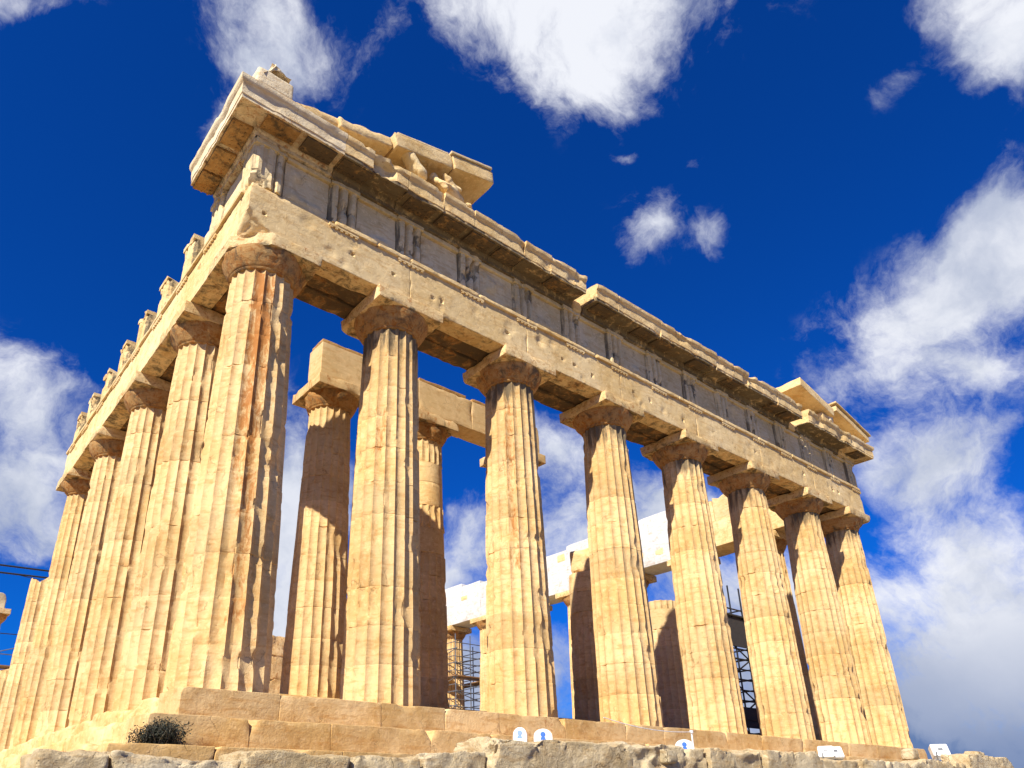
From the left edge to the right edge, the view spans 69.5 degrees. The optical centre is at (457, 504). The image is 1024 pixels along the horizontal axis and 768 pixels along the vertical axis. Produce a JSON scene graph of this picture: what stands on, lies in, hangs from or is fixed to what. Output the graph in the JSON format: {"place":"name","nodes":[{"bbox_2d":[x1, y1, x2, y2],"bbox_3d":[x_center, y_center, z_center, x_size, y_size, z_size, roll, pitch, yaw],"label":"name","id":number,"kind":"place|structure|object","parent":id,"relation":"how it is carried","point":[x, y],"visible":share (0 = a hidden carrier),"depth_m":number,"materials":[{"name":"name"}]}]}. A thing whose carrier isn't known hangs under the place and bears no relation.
{"place":"outdoors","nodes":[
{"label":"outdoors","id":0,"kind":"place"},
{"bbox_2d":[0,0,1023,767],"label":"sky","id":1,"kind":"structure","parent":0,"point":[827,194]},
{"bbox_3d":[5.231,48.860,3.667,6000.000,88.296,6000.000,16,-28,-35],"label":"ground","id":2,"kind":"structure","parent":0,"visible":0},
{"bbox_2d":[20,749,108,767],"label":"stone block","id":3,"kind":"structure","parent":2,"relation":"on","point":[51,758],"depth_m":8.89,"materials":[{"name":"stone"}]},
{"bbox_2d":[103,750,240,767],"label":"stone block","id":4,"kind":"structure","parent":2,"relation":"on","point":[121,759],"depth_m":9.47,"materials":[{"name":"stone"}]},
{"bbox_2d":[218,750,349,767],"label":"stone block","id":5,"kind":"structure","parent":2,"relation":"on","point":[268,759],"depth_m":10.67,"materials":[{"name":"stone"}]},
{"bbox_2d":[348,755,419,767],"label":"stone block","id":6,"kind":"structure","parent":2,"relation":"on","point":[367,761],"depth_m":11.65,"materials":[{"name":"stone"}]},
{"bbox_2d":[405,751,485,767],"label":"stone block","id":7,"kind":"structure","parent":2,"relation":"on","point":[461,759],"depth_m":12.52,"materials":[{"name":"stone"}]},
{"bbox_2d":[0,71,927,767],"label":"temple","id":8,"kind":"structure","parent":2,"relation":"on","point":[150,597],"depth_m":21.09,"materials":[{"name":"stone"}]},
{"bbox_2d":[0,648,13,669],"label":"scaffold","id":9,"kind":"object","parent":8,"relation":"on","point":[5,667],"depth_m":38.76,"materials":[{"name":"grey metal"}]},
{"bbox_2d":[0,571,47,577],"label":"cable","id":10,"kind":"object","parent":8,"relation":"attached to","point":[23,575],"visible":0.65,"depth_m":39.41,"materials":[{"name":"black rubber"}]},
{"bbox_2d":[0,564,48,571],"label":"cable","id":11,"kind":"object","parent":8,"relation":"attached to","point":[24,567],"visible":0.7,"depth_m":39.54,"materials":[{"name":"black rubber"}]},
{"bbox_2d":[126,716,193,744],"bbox_3d":[-4.579,3.544,11.393,1.038,0.534,0.642,16,-28,-35],"label":"dry shrub","id":12,"kind":"object","parent":8,"relation":"on","point":[157,733],"visible":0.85,"depth_m":11.31,"materials":[{"name":"green plant"}]},
{"bbox_2d":[252,63,292,99],"bbox_3d":[-4.647,-10.335,18.174,0.953,1.027,0.872,16,-28,-35],"label":"carved finial","id":13,"kind":"object","parent":8,"relation":"on","point":[274,77],"visible":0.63,"depth_m":17.84,"materials":[{"name":"stone"}]},
{"bbox_2d":[401,152,426,180],"bbox_3d":[-1.252,-9.498,20.505,0.848,1.001,0.542,16,-28,-35],"label":"horse head","id":14,"kind":"object","parent":8,"relation":"on","point":[411,162],"visible":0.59,"depth_m":20.34},
{"bbox_2d":[429,173,471,208],"bbox_3d":[-0.130,-9.057,21.351,0.471,0.738,1.639,-19,-29,38],"label":"reclining statue","id":15,"kind":"object","parent":8,"relation":"on","point":[447,185],"visible":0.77,"depth_m":21.00,"materials":[{"name":"beige stone"}]},
{"bbox_2d":[447,633,480,709],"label":"scaffold","id":16,"kind":"object","parent":8,"relation":"on","point":[470,678],"visible":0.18,"depth_m":52.78,"materials":[{"name":"grey metal"}]},
{"bbox_2d":[689,730,693,744],"bbox_3d":[5.919,6.192,18.423,0.083,1.040,0.083,-12,-25,27],"label":"rope post","id":17,"kind":"object","parent":8,"relation":"on","point":[691,731],"visible":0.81,"depth_m":18.55,"materials":[{"name":"white metal"}]},
{"bbox_2d":[603,717,675,731],"bbox_3d":[4.620,5.314,17.675,3.302,0.213,0.020,16,-28,-35],"label":"rope","id":18,"kind":"object","parent":17,"relation":"attached to","point":[639,727],"visible":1,"depth_m":17.41,"materials":[{"name":"white fabric"}]},
{"bbox_2d":[726,585,759,734],"bbox_3d":[12.378,7.758,34.666,2.300,7.710,2.400,16,-28,-35],"label":"scaffold","id":19,"kind":"object","parent":8,"relation":"on","point":[737,628],"visible":0.16,"depth_m":34.34,"materials":[{"name":"metal"}]},
{"bbox_2d":[454,736,632,767],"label":"stone block","id":20,"kind":"structure","parent":2,"relation":"on","point":[500,753],"depth_m":13.73,"materials":[{"name":"stone"}]},
{"bbox_2d":[513,727,526,741],"bbox_3d":[1.177,4.454,14.139,0.312,0.332,0.240,-7,-23,15],"label":"plaque","id":21,"kind":"object","parent":20,"relation":"on","point":[519,733],"visible":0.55,"depth_m":14.10,"materials":[{"name":"white paint"}]},
{"bbox_2d":[534,729,551,740],"bbox_3d":[1.662,4.596,14.506,0.396,0.328,0.240,-2,-22,4],"label":"plaque","id":22,"kind":"object","parent":20,"relation":"on","point":[542,734],"visible":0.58,"depth_m":14.45,"materials":[{"name":"white paint"}]},
{"bbox_2d":[615,741,707,767],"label":"stone block","id":23,"kind":"structure","parent":2,"relation":"on","point":[645,756],"depth_m":16.12,"materials":[{"name":"stone"}]},
{"bbox_2d":[660,749,677,763],"bbox_3d":[4.621,5.550,16.198,0.418,0.312,0.340,16,-28,-35],"label":"stone","id":24,"kind":"object","parent":23,"relation":"on","point":[667,756],"visible":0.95,"depth_m":16.05,"materials":[{"name":"stone"}]},
{"bbox_2d":[675,739,693,748],"bbox_3d":[5.265,5.657,17.145,0.459,0.347,0.240,-4,-23,9],"label":"plaque","id":25,"kind":"object","parent":23,"relation":"on","point":[685,744],"visible":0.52,"depth_m":17.10,"materials":[{"name":"white paint"}]},
{"bbox_2d":[703,747,761,767],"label":"stone block","id":26,"kind":"structure","parent":2,"relation":"on","point":[716,757],"depth_m":17.49,"materials":[{"name":"stone"}]},
{"bbox_2d":[728,748,823,767],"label":"stone block","id":27,"kind":"structure","parent":2,"relation":"on","point":[779,759],"depth_m":18.93,"materials":[{"name":"stone"}]},
{"bbox_2d":[820,758,857,767],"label":"stone block","id":28,"kind":"structure","parent":2,"relation":"on","point":[828,763],"depth_m":20.86,"materials":[{"name":"stone"}]},
{"bbox_2d":[817,746,844,759],"bbox_3d":[10.871,7.300,21.406,1.007,0.507,0.513,16,-28,-35],"label":"floodlight","id":29,"kind":"object","parent":28,"relation":"on","point":[832,752],"visible":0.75,"depth_m":21.27,"materials":[{"name":"white paint"}]},
{"bbox_2d":[849,759,927,767],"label":"stone block","id":30,"kind":"structure","parent":2,"relation":"on","point":[864,763],"depth_m":22.54,"materials":[{"name":"stone"}]},
{"bbox_2d":[901,759,965,767],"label":"stone block","id":31,"kind":"structure","parent":2,"relation":"on","point":[930,763],"depth_m":25.04,"materials":[{"name":"stone"}]},
{"bbox_2d":[901,748,919,759],"bbox_3d":[15.925,8.785,25.898,0.574,0.396,0.467,16,-28,-35],"label":"stone","id":32,"kind":"object","parent":31,"relation":"on","point":[909,753],"visible":0.98,"depth_m":25.71,"materials":[{"name":"stone"}]},
{"bbox_2d":[940,754,1013,767],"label":"stone block","id":33,"kind":"structure","parent":2,"relation":"on","point":[973,760],"depth_m":27.01,"materials":[{"name":"stone"}]},
{"bbox_2d":[928,744,950,759],"bbox_3d":[18.095,9.353,27.574,0.601,0.710,0.522,-4,-22,9],"label":"floodlight","id":34,"kind":"object","parent":33,"relation":"on","point":[936,751],"visible":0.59,"depth_m":27.52,"materials":[{"name":"white paint"}]},
{"bbox_2d":[963,751,984,755],"bbox_3d":[20.128,9.831,28.622,0.718,0.458,0.584,16,-28,-35],"label":"stone","id":35,"kind":"object","parent":33,"relation":"on","point":[974,752],"visible":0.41,"depth_m":28.47,"materials":[{"name":"stone"}]}
]}

